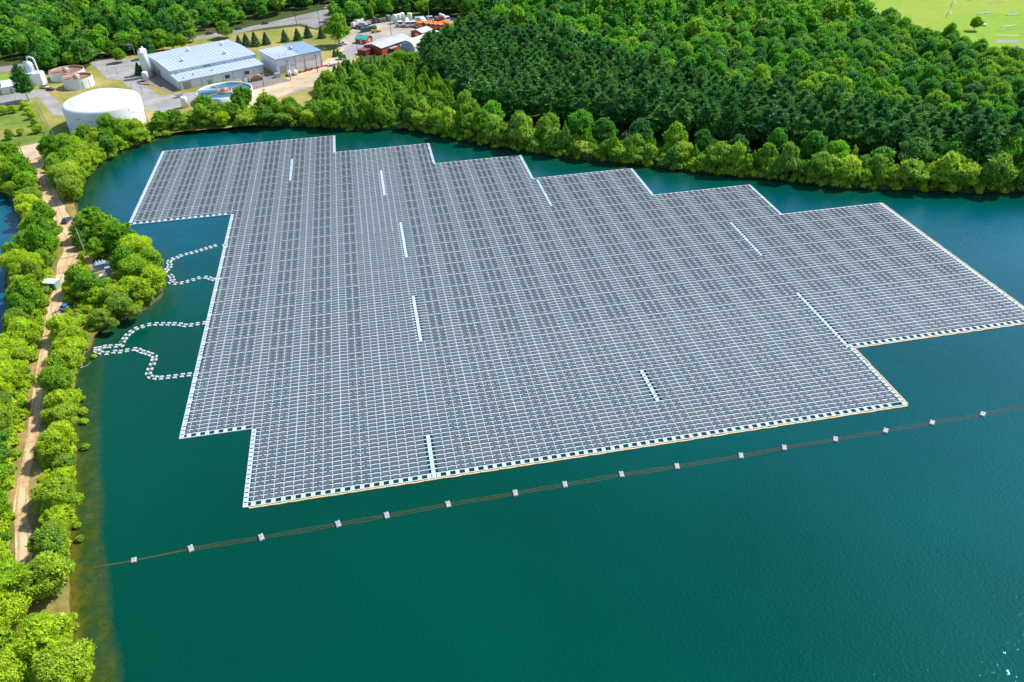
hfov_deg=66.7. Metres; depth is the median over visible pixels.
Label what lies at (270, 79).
works gravel
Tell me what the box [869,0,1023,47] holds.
sports field
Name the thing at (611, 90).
pine tree
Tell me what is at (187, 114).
broadleaf tree
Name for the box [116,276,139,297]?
broadleaf tree
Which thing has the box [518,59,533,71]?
pine tree
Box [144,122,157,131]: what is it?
broadleaf tree
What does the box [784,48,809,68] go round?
woodland tree
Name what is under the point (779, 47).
woodland tree
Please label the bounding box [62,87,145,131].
storage tank
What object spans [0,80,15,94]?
pump house
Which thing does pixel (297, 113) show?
willow tree
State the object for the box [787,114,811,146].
pine tree
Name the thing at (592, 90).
pine tree
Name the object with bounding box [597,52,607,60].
pine tree
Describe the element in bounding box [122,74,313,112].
works yard
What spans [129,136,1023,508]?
floating solar array
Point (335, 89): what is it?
broadleaf tree
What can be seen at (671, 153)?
willow tree
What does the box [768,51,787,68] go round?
woodland tree
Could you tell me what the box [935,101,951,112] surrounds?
woodland tree
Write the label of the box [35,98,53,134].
chain link fence
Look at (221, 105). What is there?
broadleaf tree
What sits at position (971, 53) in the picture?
woodland tree
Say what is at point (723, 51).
woodland tree
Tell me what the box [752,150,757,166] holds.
willow tree
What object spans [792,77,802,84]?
woodland tree
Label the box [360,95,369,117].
willow tree
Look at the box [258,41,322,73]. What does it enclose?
works annex
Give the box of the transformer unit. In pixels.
[92,260,108,273]
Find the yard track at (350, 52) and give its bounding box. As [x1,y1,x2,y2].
[338,35,383,60]
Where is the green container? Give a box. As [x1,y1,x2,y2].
[360,25,376,32]
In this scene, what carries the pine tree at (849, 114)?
on the ground at (248, 20)
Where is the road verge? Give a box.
[0,76,10,80]
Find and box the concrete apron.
[139,75,174,92]
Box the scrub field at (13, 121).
[0,100,51,146]
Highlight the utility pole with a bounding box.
[70,222,84,250]
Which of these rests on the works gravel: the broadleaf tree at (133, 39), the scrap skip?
the scrap skip
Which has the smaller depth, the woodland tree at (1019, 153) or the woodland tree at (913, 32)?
the woodland tree at (1019, 153)
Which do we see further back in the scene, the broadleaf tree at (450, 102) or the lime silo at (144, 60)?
the lime silo at (144, 60)
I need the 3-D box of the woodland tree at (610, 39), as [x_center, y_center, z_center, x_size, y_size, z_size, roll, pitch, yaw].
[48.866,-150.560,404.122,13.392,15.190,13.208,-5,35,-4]
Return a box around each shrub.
[71,612,77,620]
[71,622,79,631]
[73,521,80,528]
[74,534,84,541]
[78,406,88,414]
[79,395,85,401]
[79,418,88,423]
[81,443,90,449]
[714,169,720,175]
[892,185,902,189]
[919,187,928,191]
[975,189,982,193]
[998,187,1009,193]
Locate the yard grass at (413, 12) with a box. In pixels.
[374,9,425,21]
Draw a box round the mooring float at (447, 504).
[445,501,450,507]
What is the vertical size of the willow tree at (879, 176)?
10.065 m
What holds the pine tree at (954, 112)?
on the ground at (248, 20)
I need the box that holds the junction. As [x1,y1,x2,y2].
[19,143,41,159]
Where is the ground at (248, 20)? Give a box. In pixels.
[0,0,1023,638]
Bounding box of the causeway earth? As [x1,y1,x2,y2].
[1,156,136,670]
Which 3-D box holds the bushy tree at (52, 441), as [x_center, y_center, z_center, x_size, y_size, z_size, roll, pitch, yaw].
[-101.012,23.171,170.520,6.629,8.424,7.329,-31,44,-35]
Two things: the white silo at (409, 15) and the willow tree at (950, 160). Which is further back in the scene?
the white silo at (409, 15)
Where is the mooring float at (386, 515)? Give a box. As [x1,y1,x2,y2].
[383,512,389,519]
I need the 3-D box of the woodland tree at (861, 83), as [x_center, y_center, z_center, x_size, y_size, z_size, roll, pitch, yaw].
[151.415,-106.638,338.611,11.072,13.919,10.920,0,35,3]
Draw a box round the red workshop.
[411,26,431,36]
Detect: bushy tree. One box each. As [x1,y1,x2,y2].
[0,141,21,156]
[0,160,20,181]
[0,180,5,190]
[0,250,11,271]
[0,312,17,332]
[0,333,19,358]
[0,349,14,359]
[0,359,28,374]
[0,367,25,389]
[0,376,14,392]
[0,390,11,402]
[0,399,7,408]
[0,408,13,428]
[0,429,11,463]
[0,464,12,477]
[0,490,8,512]
[0,545,6,555]
[1,241,20,253]
[2,155,22,170]
[4,180,20,194]
[4,248,26,268]
[5,276,46,305]
[5,306,30,319]
[5,318,38,343]
[5,336,27,349]
[6,292,34,313]
[7,260,27,275]
[7,314,30,330]
[8,346,27,360]
[9,274,23,283]
[10,154,37,174]
[11,172,36,188]
[11,229,26,248]
[13,193,37,207]
[14,203,31,219]
[16,251,44,274]
[17,218,28,229]
[19,186,42,198]
[22,171,35,177]
[22,222,53,253]
[24,210,52,225]
[24,273,36,284]
[25,521,64,554]
[26,261,45,277]
[27,196,44,203]
[29,480,44,501]
[30,199,56,220]
[32,500,47,515]
[34,248,54,268]
[34,429,64,462]
[35,475,84,513]
[36,364,72,393]
[36,473,47,483]
[38,504,77,524]
[39,219,63,234]
[39,222,56,236]
[39,230,60,248]
[39,406,53,424]
[41,388,81,415]
[41,519,69,540]
[43,347,81,374]
[44,313,79,341]
[45,465,75,480]
[46,419,78,449]
[47,369,74,394]
[49,340,65,354]
[49,401,80,424]
[52,452,76,468]
[53,335,87,353]
[54,331,64,340]
[61,323,87,342]
[67,355,85,367]
[74,330,90,341]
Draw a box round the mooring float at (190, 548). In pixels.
[187,544,193,552]
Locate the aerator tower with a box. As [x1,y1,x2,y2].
[21,56,47,85]
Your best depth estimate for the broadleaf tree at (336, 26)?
443.93 m
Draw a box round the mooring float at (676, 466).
[674,463,679,469]
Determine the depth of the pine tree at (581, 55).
373.96 m
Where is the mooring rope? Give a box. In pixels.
[90,406,1022,568]
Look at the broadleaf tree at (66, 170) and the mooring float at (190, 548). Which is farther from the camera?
the broadleaf tree at (66, 170)
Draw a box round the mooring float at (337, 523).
[335,520,341,527]
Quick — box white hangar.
[401,30,437,51]
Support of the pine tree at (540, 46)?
on the ground at (248, 20)
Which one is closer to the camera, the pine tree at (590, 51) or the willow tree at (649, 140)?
the willow tree at (649, 140)
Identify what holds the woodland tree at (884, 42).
on the ground at (248, 20)
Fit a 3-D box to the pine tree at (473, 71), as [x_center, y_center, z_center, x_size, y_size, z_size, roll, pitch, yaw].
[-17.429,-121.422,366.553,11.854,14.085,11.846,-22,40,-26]
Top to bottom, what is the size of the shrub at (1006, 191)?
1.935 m
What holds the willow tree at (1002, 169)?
on the ground at (248, 20)
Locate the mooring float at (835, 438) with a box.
[833,436,837,442]
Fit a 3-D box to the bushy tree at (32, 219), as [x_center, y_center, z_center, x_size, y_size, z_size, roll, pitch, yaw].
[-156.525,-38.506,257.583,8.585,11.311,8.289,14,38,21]
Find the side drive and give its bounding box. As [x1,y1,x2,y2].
[0,90,63,115]
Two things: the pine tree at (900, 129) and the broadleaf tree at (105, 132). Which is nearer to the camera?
the pine tree at (900, 129)
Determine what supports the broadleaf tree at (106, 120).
on the ground at (248, 20)
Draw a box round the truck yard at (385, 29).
[335,18,461,48]
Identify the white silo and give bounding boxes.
[392,14,397,23]
[400,12,404,21]
[407,13,411,20]
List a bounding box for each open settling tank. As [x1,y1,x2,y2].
[48,65,84,81]
[61,72,94,89]
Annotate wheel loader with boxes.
[371,27,381,32]
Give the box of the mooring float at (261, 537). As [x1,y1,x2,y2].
[258,533,264,540]
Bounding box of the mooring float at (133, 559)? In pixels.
[131,557,136,563]
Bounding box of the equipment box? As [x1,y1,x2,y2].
[99,273,107,278]
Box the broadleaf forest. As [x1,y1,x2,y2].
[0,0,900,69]
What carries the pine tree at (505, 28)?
on the ground at (248, 20)
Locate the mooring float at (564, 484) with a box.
[562,481,567,487]
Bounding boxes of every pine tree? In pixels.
[7,62,34,100]
[412,32,426,57]
[418,31,436,54]
[419,43,438,67]
[420,51,436,71]
[422,39,442,52]
[431,28,440,41]
[432,51,444,78]
[435,33,447,48]
[438,39,460,56]
[440,50,458,79]
[441,24,454,39]
[443,44,461,58]
[443,45,461,62]
[443,62,458,83]
[444,68,461,86]
[448,30,463,42]
[452,16,466,30]
[454,23,465,35]
[454,69,472,91]
[455,36,467,43]
[455,41,468,53]
[457,59,474,75]
[458,56,475,68]
[460,49,467,57]
[461,48,478,65]
[462,29,473,39]
[465,15,480,32]
[465,25,476,32]
[465,73,478,91]
[466,34,476,42]
[467,74,490,100]
[469,38,483,55]
[469,68,478,76]
[471,81,487,107]
[474,56,486,70]
[476,45,490,61]
[477,29,492,40]
[477,34,485,48]
[479,12,498,32]
[479,62,495,76]
[481,83,503,109]
[483,39,496,47]
[484,25,495,37]
[484,43,496,59]
[485,73,495,85]
[487,50,503,67]
[491,12,512,31]
[491,67,502,78]
[492,31,502,42]
[492,56,505,69]
[492,58,510,74]
[493,36,506,45]
[495,25,512,34]
[495,42,505,52]
[496,73,511,82]
[496,77,511,117]
[498,83,521,116]
[499,28,508,38]
[500,42,514,58]
[502,32,519,45]
[504,39,519,49]
[505,54,520,68]
[507,65,520,81]
[511,78,528,100]
[512,25,521,36]
[513,47,528,59]
[513,72,523,81]
[514,65,531,78]
[515,83,540,115]
[516,28,532,46]
[518,57,524,65]
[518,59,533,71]
[520,74,537,114]
[521,39,530,51]
[523,19,538,30]
[525,23,541,41]
[525,42,533,50]
[525,46,542,62]
[525,68,540,85]
[529,53,541,63]
[530,28,550,44]
[531,88,558,116]
[532,42,549,56]
[532,56,543,66]
[533,79,552,108]
[539,22,549,32]
[539,60,558,82]
[542,74,554,87]
[543,55,551,61]
[544,41,568,63]
[546,31,560,51]
[549,57,566,76]
[549,78,564,116]
[551,38,566,50]
[553,70,563,82]
[553,80,579,121]
[554,89,579,126]
[557,21,575,41]
[559,75,575,84]
[561,46,581,64]
[562,59,568,71]
[563,59,582,76]
[564,43,570,50]
[565,36,575,42]
[568,38,585,50]
[568,67,583,78]
[569,66,588,85]
[573,31,583,41]
[573,82,585,109]
[573,94,593,113]
[575,46,583,64]
[576,80,610,104]
[579,32,592,42]
[580,39,590,50]
[580,54,597,68]
[581,65,598,79]
[583,49,596,57]
[585,40,596,52]
[590,92,614,121]
[592,41,608,56]
[592,54,600,65]
[592,64,623,83]
[593,35,604,44]
[595,69,620,87]
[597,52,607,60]
[598,56,609,68]
[601,82,610,91]
[602,40,621,53]
[605,44,620,59]
[605,84,618,113]
[607,60,619,86]
[608,84,641,130]
[611,52,626,69]
[617,66,631,88]
[618,81,633,89]
[623,52,634,66]
[623,81,633,91]
[625,75,637,88]
[628,92,652,123]
[629,58,652,77]
[630,70,650,89]
[631,55,650,70]
[632,53,639,63]
[636,82,648,97]
[645,78,668,95]
[646,79,665,108]
[646,99,662,121]
[646,103,673,137]
[648,47,668,69]
[649,64,658,75]
[652,72,674,89]
[653,65,671,77]
[661,87,671,96]
[662,89,677,107]
[664,99,695,131]
[667,70,685,87]
[667,84,703,107]
[668,97,680,119]
[671,58,685,71]
[671,68,689,87]
[671,83,682,91]
[680,61,697,85]
[683,103,703,138]
[686,67,708,83]
[689,83,699,94]
[690,71,707,90]
[692,92,708,117]
[692,97,722,136]
[694,87,707,95]
[700,83,726,109]
[702,80,712,90]
[702,96,723,125]
[707,70,720,79]
[708,75,721,84]
[715,101,745,143]
[716,79,729,96]
[720,87,741,109]
[725,74,746,88]
[729,82,744,97]
[739,84,759,105]
[739,107,764,146]
[740,93,760,115]
[742,104,758,138]
[743,80,770,97]
[744,76,761,90]
[755,109,793,144]
[756,95,771,107]
[759,100,777,135]
[766,79,781,99]
[772,88,798,104]
[774,78,797,98]
[774,94,795,111]
[775,93,797,110]
[784,106,800,136]
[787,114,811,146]
[793,88,811,105]
[794,95,824,111]
[798,97,813,115]
[805,81,832,111]
[805,102,829,125]
[807,112,832,148]
[818,85,844,114]
[825,109,840,124]
[826,115,849,145]
[837,99,857,112]
[838,106,857,125]
[839,92,865,109]
[842,119,866,150]
[856,100,877,120]
[856,108,872,130]
[856,119,889,152]
[864,117,889,137]
[872,97,891,117]
[872,107,894,123]
[884,118,913,158]
[888,120,900,148]
[890,109,906,121]
[892,98,914,114]
[903,110,929,132]
[909,123,933,147]
[920,114,932,126]
[926,109,940,121]
[927,125,948,156]
[928,110,951,129]
[936,130,975,157]
[940,119,959,144]
[947,106,962,124]
[954,110,983,140]
[954,114,968,127]
[957,118,1002,158]
[959,98,982,117]
[962,132,1003,165]
[978,120,1004,139]
[980,106,1000,125]
[996,118,1009,129]
[996,125,1023,161]
[1005,110,1023,128]
[1006,123,1023,134]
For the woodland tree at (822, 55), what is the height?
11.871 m
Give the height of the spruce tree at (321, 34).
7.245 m
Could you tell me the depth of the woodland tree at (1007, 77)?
342.70 m
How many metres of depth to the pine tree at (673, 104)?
314.76 m
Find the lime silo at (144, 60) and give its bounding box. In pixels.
[137,48,153,77]
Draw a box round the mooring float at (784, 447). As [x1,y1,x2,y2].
[781,444,786,450]
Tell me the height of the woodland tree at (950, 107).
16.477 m
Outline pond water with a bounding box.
[0,126,1023,681]
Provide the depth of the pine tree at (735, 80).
336.57 m
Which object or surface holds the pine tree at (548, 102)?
on the ground at (248, 20)
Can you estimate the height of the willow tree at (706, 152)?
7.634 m
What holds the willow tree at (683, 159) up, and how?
on the ground at (248, 20)
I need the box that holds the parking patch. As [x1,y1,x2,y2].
[996,40,1018,42]
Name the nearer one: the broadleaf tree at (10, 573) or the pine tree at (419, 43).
the broadleaf tree at (10, 573)
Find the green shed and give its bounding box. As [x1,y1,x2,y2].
[42,278,61,289]
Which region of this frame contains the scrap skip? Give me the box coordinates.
[249,75,262,81]
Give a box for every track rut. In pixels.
[10,166,68,629]
[24,165,74,599]
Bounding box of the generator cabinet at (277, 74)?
[274,72,280,77]
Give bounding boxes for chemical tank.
[138,71,149,84]
[179,96,188,107]
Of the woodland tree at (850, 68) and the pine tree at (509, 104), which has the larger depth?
the woodland tree at (850, 68)
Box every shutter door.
[182,81,190,89]
[280,65,286,73]
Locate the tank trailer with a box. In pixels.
[329,61,336,65]
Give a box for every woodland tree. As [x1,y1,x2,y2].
[36,51,57,69]
[451,89,480,113]
[479,100,504,122]
[507,109,526,123]
[539,110,559,129]
[568,107,594,135]
[592,117,618,142]
[603,36,616,44]
[605,26,627,39]
[616,38,633,52]
[618,45,630,56]
[622,117,653,139]
[627,36,639,49]
[633,41,652,52]
[637,29,661,45]
[637,49,648,58]
[648,46,654,55]
[658,32,671,47]
[661,47,672,56]
[662,41,672,48]
[662,121,688,148]
[665,53,678,61]
[665,58,675,68]
[668,39,681,54]
[671,32,685,42]
[672,26,688,41]
[675,45,693,62]
[677,41,695,55]
[678,55,692,62]
[685,57,697,68]
[687,33,699,52]
[688,36,701,51]
[693,128,717,151]
[695,50,715,70]
[696,42,712,52]
[697,65,707,71]
[699,31,711,39]
[699,36,717,50]
[707,60,729,79]
[709,31,725,44]
[709,46,734,64]
[711,51,726,64]
[717,31,733,45]
[723,68,737,81]
[725,72,747,85]
[727,40,742,49]
[728,47,741,64]
[728,134,751,152]
[729,49,754,64]
[729,59,746,70]
[734,66,752,77]
[736,27,748,39]
[736,31,754,41]
[737,30,751,47]
[742,45,754,56]
[743,42,757,48]
[743,60,759,69]
[750,63,770,77]
[752,47,768,61]
[753,36,767,53]
[753,63,771,72]
[754,55,767,63]
[760,76,773,84]
[766,39,784,52]
[767,127,787,155]
[768,42,784,62]
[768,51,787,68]
[769,25,785,42]
[769,36,781,40]
[770,65,784,78]
[772,75,781,81]
[773,61,786,72]
[773,74,795,84]
[783,33,800,43]
[784,44,796,55]
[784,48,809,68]
[785,65,801,78]
[786,36,807,49]
[787,59,801,69]
[790,23,809,35]
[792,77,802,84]
[795,44,808,53]
[795,78,813,91]
[797,30,810,37]
[798,69,816,80]
[799,130,827,159]
[800,34,810,42]
[801,62,819,73]
[803,37,820,51]
[806,55,816,63]
[807,75,820,87]
[808,46,821,56]
[810,83,822,93]
[811,33,825,43]
[811,60,823,71]
[811,71,829,82]
[812,26,827,39]
[816,51,829,60]
[817,36,835,50]
[818,57,831,69]
[821,45,834,54]
[821,74,839,85]
[823,66,838,75]
[825,30,837,38]
[826,139,850,158]
[828,27,838,34]
[828,79,847,92]
[829,21,849,35]
[829,40,853,58]
[829,50,850,60]
[831,57,847,75]
[832,35,846,42]
[837,76,856,92]
[839,68,862,85]
[839,71,847,77]
[842,35,851,48]
[842,64,856,72]
[842,90,854,99]
[845,58,862,72]
[846,25,863,37]
[850,31,863,43]
[851,37,871,46]
[851,41,867,53]
[852,49,871,68]
[852,80,869,92]
[853,85,872,96]
[859,22,873,34]
[860,72,872,84]
[860,146,896,165]
[862,67,875,80]
[862,91,878,106]
[863,43,877,59]
[865,31,880,42]
[865,77,890,96]
[866,21,879,32]
[869,59,888,72]
[871,36,891,52]
[871,51,891,66]
[872,44,885,57]
[872,68,900,82]
[872,75,893,86]
[873,24,891,34]
[876,90,889,101]
[880,30,894,37]
[885,48,902,60]
[886,34,899,46]
[886,86,911,99]
[886,94,902,110]
[887,43,913,56]
[888,58,904,68]
[888,62,902,78]
[888,73,899,87]
[890,24,900,31]
[895,29,912,39]
[896,16,914,32]
[897,63,923,86]
[898,34,906,43]
[898,137,937,161]
[899,39,917,51]
[899,76,916,86]
[901,51,919,60]
[901,60,923,71]
[903,53,919,62]
[903,80,920,95]
[908,95,923,108]
[910,30,917,38]
[912,24,922,30]
[912,27,935,38]
[913,38,924,47]
[913,103,935,114]
[914,30,930,41]
[915,58,929,71]
[916,77,941,100]
[917,39,938,58]
[917,63,943,83]
[917,110,928,116]
[918,50,934,63]
[921,36,938,45]
[923,89,950,105]
[924,62,947,78]
[930,53,956,77]
[934,50,951,60]
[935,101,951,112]
[935,139,966,159]
[936,39,951,55]
[938,21,960,39]
[940,79,952,93]
[943,34,957,44]
[945,72,959,83]
[945,82,962,105]
[945,103,962,111]
[949,42,966,61]
[951,100,966,105]
[952,35,972,47]
[953,57,977,72]
[954,55,969,65]
[955,92,978,102]
[956,48,978,65]
[956,68,969,77]
[958,71,982,87]
[962,81,986,99]
[969,99,994,110]
[971,42,987,53]
[972,37,988,47]
[976,59,996,71]
[976,66,993,76]
[977,45,1003,60]
[979,55,996,67]
[979,74,994,91]
[983,80,1013,102]
[985,93,1001,107]
[986,64,1004,76]
[991,76,999,84]
[994,55,1015,67]
[994,104,1015,117]
[998,66,1021,80]
[999,74,1014,81]
[999,78,1017,99]
[999,97,1018,110]
[999,114,1009,122]
[999,132,1023,163]
[1000,45,1012,55]
[1002,59,1023,75]
[1006,45,1023,60]
[1010,76,1023,98]
[1014,88,1023,107]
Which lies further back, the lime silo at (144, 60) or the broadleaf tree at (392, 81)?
the lime silo at (144, 60)
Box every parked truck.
[351,22,364,28]
[354,19,367,25]
[364,17,377,22]
[378,15,391,22]
[405,17,409,26]
[412,20,423,27]
[423,20,429,26]
[425,15,432,20]
[433,21,438,28]
[434,16,442,21]
[437,21,444,28]
[439,13,449,20]
[441,20,452,25]
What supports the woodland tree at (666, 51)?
on the ground at (248, 20)
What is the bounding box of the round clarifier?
[196,81,253,103]
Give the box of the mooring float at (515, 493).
[512,489,517,496]
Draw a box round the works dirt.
[247,49,343,107]
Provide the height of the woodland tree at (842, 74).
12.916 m
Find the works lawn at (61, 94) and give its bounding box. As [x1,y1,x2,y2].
[0,26,359,136]
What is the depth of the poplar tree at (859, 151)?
296.71 m
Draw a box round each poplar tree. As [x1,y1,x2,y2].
[851,145,858,156]
[853,132,862,155]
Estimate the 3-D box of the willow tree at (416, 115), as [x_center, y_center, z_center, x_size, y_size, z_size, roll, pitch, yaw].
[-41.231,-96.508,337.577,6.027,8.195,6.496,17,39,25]
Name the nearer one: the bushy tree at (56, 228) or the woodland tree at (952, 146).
the bushy tree at (56, 228)
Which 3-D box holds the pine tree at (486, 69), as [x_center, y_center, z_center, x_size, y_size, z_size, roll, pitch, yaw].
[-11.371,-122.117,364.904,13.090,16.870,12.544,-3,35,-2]
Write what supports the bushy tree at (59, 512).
on the causeway earth
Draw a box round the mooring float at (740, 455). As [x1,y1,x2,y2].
[738,452,743,458]
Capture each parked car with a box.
[58,302,73,310]
[61,217,71,223]
[175,92,182,96]
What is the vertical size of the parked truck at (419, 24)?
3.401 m
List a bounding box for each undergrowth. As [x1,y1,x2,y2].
[0,134,164,562]
[87,117,1023,190]
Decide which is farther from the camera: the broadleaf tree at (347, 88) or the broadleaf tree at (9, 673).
the broadleaf tree at (347, 88)
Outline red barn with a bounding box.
[356,33,411,55]
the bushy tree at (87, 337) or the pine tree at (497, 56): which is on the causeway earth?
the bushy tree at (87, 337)
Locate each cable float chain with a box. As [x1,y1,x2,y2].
[93,321,205,350]
[93,347,195,379]
[164,244,217,272]
[167,274,220,284]
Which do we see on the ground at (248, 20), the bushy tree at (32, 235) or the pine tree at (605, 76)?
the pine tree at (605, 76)
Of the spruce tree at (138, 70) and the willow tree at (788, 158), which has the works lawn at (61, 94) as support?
the spruce tree at (138, 70)
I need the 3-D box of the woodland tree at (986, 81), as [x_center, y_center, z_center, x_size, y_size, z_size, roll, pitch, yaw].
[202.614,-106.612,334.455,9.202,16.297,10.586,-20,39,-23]
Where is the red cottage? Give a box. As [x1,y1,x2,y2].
[354,34,372,43]
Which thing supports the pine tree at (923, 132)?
on the ground at (248, 20)
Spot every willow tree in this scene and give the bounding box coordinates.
[207,102,215,109]
[210,106,232,121]
[240,100,247,109]
[241,108,253,115]
[253,91,271,108]
[267,95,279,109]
[273,101,285,117]
[283,101,295,119]
[294,109,300,119]
[304,99,317,113]
[310,104,318,120]
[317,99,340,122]
[333,104,342,123]
[341,97,352,123]
[349,108,360,125]
[355,104,361,110]
[359,109,367,122]
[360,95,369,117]
[367,101,376,122]
[374,104,389,123]
[388,111,399,123]
[402,107,413,123]
[403,94,417,108]
[410,110,421,125]
[416,97,430,113]
[417,113,429,126]
[427,108,442,127]
[436,124,444,131]
[437,106,456,130]
[450,126,458,133]
[455,106,466,133]
[464,129,474,136]
[465,113,473,130]
[469,108,488,132]
[481,112,502,132]
[485,117,500,141]
[496,123,507,140]
[506,117,519,143]
[509,112,538,142]
[528,138,540,149]
[535,119,542,138]
[537,116,551,141]
[540,140,549,148]
[543,127,562,150]
[560,120,570,149]
[568,139,578,153]
[571,133,580,142]
[575,140,593,153]
[580,128,592,142]
[585,141,598,153]
[590,139,599,150]
[598,142,606,156]
[607,130,619,155]
[607,144,627,157]
[622,135,635,147]
[626,142,635,158]
[632,134,645,149]
[633,146,649,159]
[644,131,655,145]
[644,143,658,159]
[656,153,670,163]
[659,141,672,153]
[666,145,682,161]
[674,140,692,159]
[675,147,687,162]
[687,156,696,164]
[690,144,700,158]
[695,154,708,165]
[701,145,712,157]
[708,157,716,166]
[709,140,733,165]
[726,139,746,167]
[740,153,753,169]
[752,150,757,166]
[754,141,778,164]
[760,160,775,171]
[771,162,788,173]
[774,140,802,174]
[796,159,810,175]
[803,163,817,177]
[806,151,835,177]
[823,153,840,178]
[833,154,861,172]
[833,161,856,181]
[848,165,861,181]
[857,167,873,181]
[861,156,870,167]
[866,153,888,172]
[873,158,887,182]
[885,167,898,181]
[891,157,928,183]
[918,163,930,184]
[926,160,951,182]
[934,150,965,183]
[947,163,971,185]
[953,150,965,167]
[959,162,981,185]
[964,157,975,176]
[977,172,987,183]
[981,151,1019,186]
[1008,169,1021,182]
[1014,162,1023,177]
[1017,158,1023,166]
[1017,168,1023,184]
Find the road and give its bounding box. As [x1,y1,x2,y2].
[0,1,373,72]
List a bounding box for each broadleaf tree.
[0,105,9,113]
[0,552,28,593]
[0,588,33,626]
[0,618,17,671]
[0,643,29,681]
[2,611,75,674]
[4,128,14,138]
[8,105,17,111]
[15,611,55,643]
[16,128,23,134]
[16,660,37,681]
[19,101,28,108]
[19,550,75,602]
[23,106,32,112]
[25,111,35,117]
[29,118,38,124]
[30,124,42,131]
[31,636,96,681]
[36,133,63,157]
[41,155,60,170]
[45,151,57,158]
[45,163,65,184]
[51,154,63,162]
[55,165,84,180]
[56,174,83,197]
[57,134,75,148]
[57,147,73,160]
[59,160,76,166]
[60,279,75,294]
[62,145,73,151]
[63,159,79,165]
[63,262,88,282]
[67,660,94,681]
[68,134,81,141]
[68,213,94,234]
[69,272,104,300]
[71,147,85,157]
[72,151,91,169]
[72,231,89,246]
[74,140,88,148]
[74,144,87,149]
[75,123,94,139]
[76,166,89,179]
[80,206,104,229]
[82,130,98,143]
[82,149,100,164]
[85,237,104,258]
[86,142,106,158]
[86,307,111,327]
[87,286,104,303]
[90,213,118,238]
[95,112,120,134]
[96,128,113,141]
[98,134,117,151]
[99,283,125,302]
[101,276,116,287]
[102,219,137,250]
[103,39,117,55]
[105,290,132,313]
[105,317,119,328]
[108,243,138,271]
[111,47,126,62]
[112,135,126,146]
[114,117,129,130]
[114,123,130,140]
[115,35,128,53]
[116,253,147,280]
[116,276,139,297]
[117,233,153,252]
[125,303,142,317]
[127,118,144,129]
[128,34,140,50]
[129,126,149,141]
[130,278,155,298]
[135,246,164,268]
[138,29,156,47]
[139,264,166,289]
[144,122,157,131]
[150,28,168,49]
[151,110,168,126]
[154,122,168,129]
[165,32,178,48]
[165,109,181,124]
[175,33,186,46]
[175,115,189,127]
[181,110,194,122]
[189,103,210,124]
[192,94,212,108]
[201,109,213,124]
[211,101,226,113]
[213,111,228,124]
[215,20,232,35]
[225,101,239,117]
[230,85,252,107]
[234,111,255,126]
[247,106,257,116]
[256,105,274,125]
[272,111,293,123]
[281,95,300,108]
[299,109,319,123]
[311,88,322,99]
[313,80,324,92]
[313,90,327,100]
[314,70,336,85]
[315,99,322,106]
[320,83,333,96]
[322,12,351,45]
[323,84,354,100]
[329,92,341,109]
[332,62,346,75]
[335,71,346,79]
[335,91,343,102]
[337,74,343,82]
[340,77,352,90]
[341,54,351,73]
[342,95,354,107]
[343,86,355,99]
[348,64,358,76]
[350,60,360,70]
[350,72,371,88]
[350,79,367,92]
[351,92,360,106]
[357,80,370,92]
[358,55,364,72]
[359,88,370,99]
[362,63,379,79]
[365,57,378,69]
[367,86,389,100]
[368,77,381,87]
[368,96,381,111]
[371,92,384,100]
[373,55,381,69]
[375,70,392,84]
[379,83,387,92]
[380,54,388,65]
[381,61,393,73]
[382,92,395,105]
[383,78,392,91]
[384,99,402,120]
[386,75,397,86]
[386,88,394,101]
[388,50,411,67]
[389,60,399,69]
[392,81,407,95]
[393,65,400,82]
[394,90,408,106]
[396,60,404,69]
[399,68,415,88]
[401,63,414,84]
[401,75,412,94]
[401,96,408,118]
[402,51,421,68]
[407,99,421,115]
[409,78,425,95]
[411,62,420,82]
[411,88,419,99]
[414,57,422,69]
[416,73,430,83]
[417,66,431,77]
[417,95,429,104]
[420,72,430,86]
[421,84,430,95]
[426,90,443,102]
[427,99,445,113]
[429,76,436,89]
[429,96,436,106]
[430,67,440,79]
[432,80,445,90]
[434,72,443,81]
[440,84,454,101]
[443,89,454,104]
[446,79,461,99]
[446,97,461,113]
[970,16,984,29]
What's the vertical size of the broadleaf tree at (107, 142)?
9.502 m
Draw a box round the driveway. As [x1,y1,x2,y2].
[88,58,139,80]
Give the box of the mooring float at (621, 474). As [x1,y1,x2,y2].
[618,471,624,477]
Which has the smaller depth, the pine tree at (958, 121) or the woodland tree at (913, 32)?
the pine tree at (958, 121)
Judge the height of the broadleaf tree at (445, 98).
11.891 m
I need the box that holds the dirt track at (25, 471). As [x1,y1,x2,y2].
[12,159,92,631]
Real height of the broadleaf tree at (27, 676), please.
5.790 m
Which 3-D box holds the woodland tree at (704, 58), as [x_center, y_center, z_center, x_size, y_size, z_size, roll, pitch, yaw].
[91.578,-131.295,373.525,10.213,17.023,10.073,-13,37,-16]
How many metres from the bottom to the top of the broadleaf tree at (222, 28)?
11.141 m
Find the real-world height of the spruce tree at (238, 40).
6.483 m
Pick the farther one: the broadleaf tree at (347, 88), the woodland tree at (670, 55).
the woodland tree at (670, 55)
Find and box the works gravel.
[227,73,290,88]
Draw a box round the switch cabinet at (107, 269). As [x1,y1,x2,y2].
[104,266,111,273]
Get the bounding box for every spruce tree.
[134,62,141,75]
[235,35,243,44]
[242,33,250,45]
[250,32,261,46]
[262,32,270,44]
[280,29,289,42]
[293,28,302,40]
[303,25,313,38]
[317,26,326,38]
[332,49,337,57]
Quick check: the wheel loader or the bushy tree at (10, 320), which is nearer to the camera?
the bushy tree at (10, 320)
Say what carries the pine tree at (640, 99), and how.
on the ground at (248, 20)
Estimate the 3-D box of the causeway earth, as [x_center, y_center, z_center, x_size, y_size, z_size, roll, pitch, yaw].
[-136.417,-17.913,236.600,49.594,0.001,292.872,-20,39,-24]
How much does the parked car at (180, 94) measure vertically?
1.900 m
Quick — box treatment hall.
[148,39,263,89]

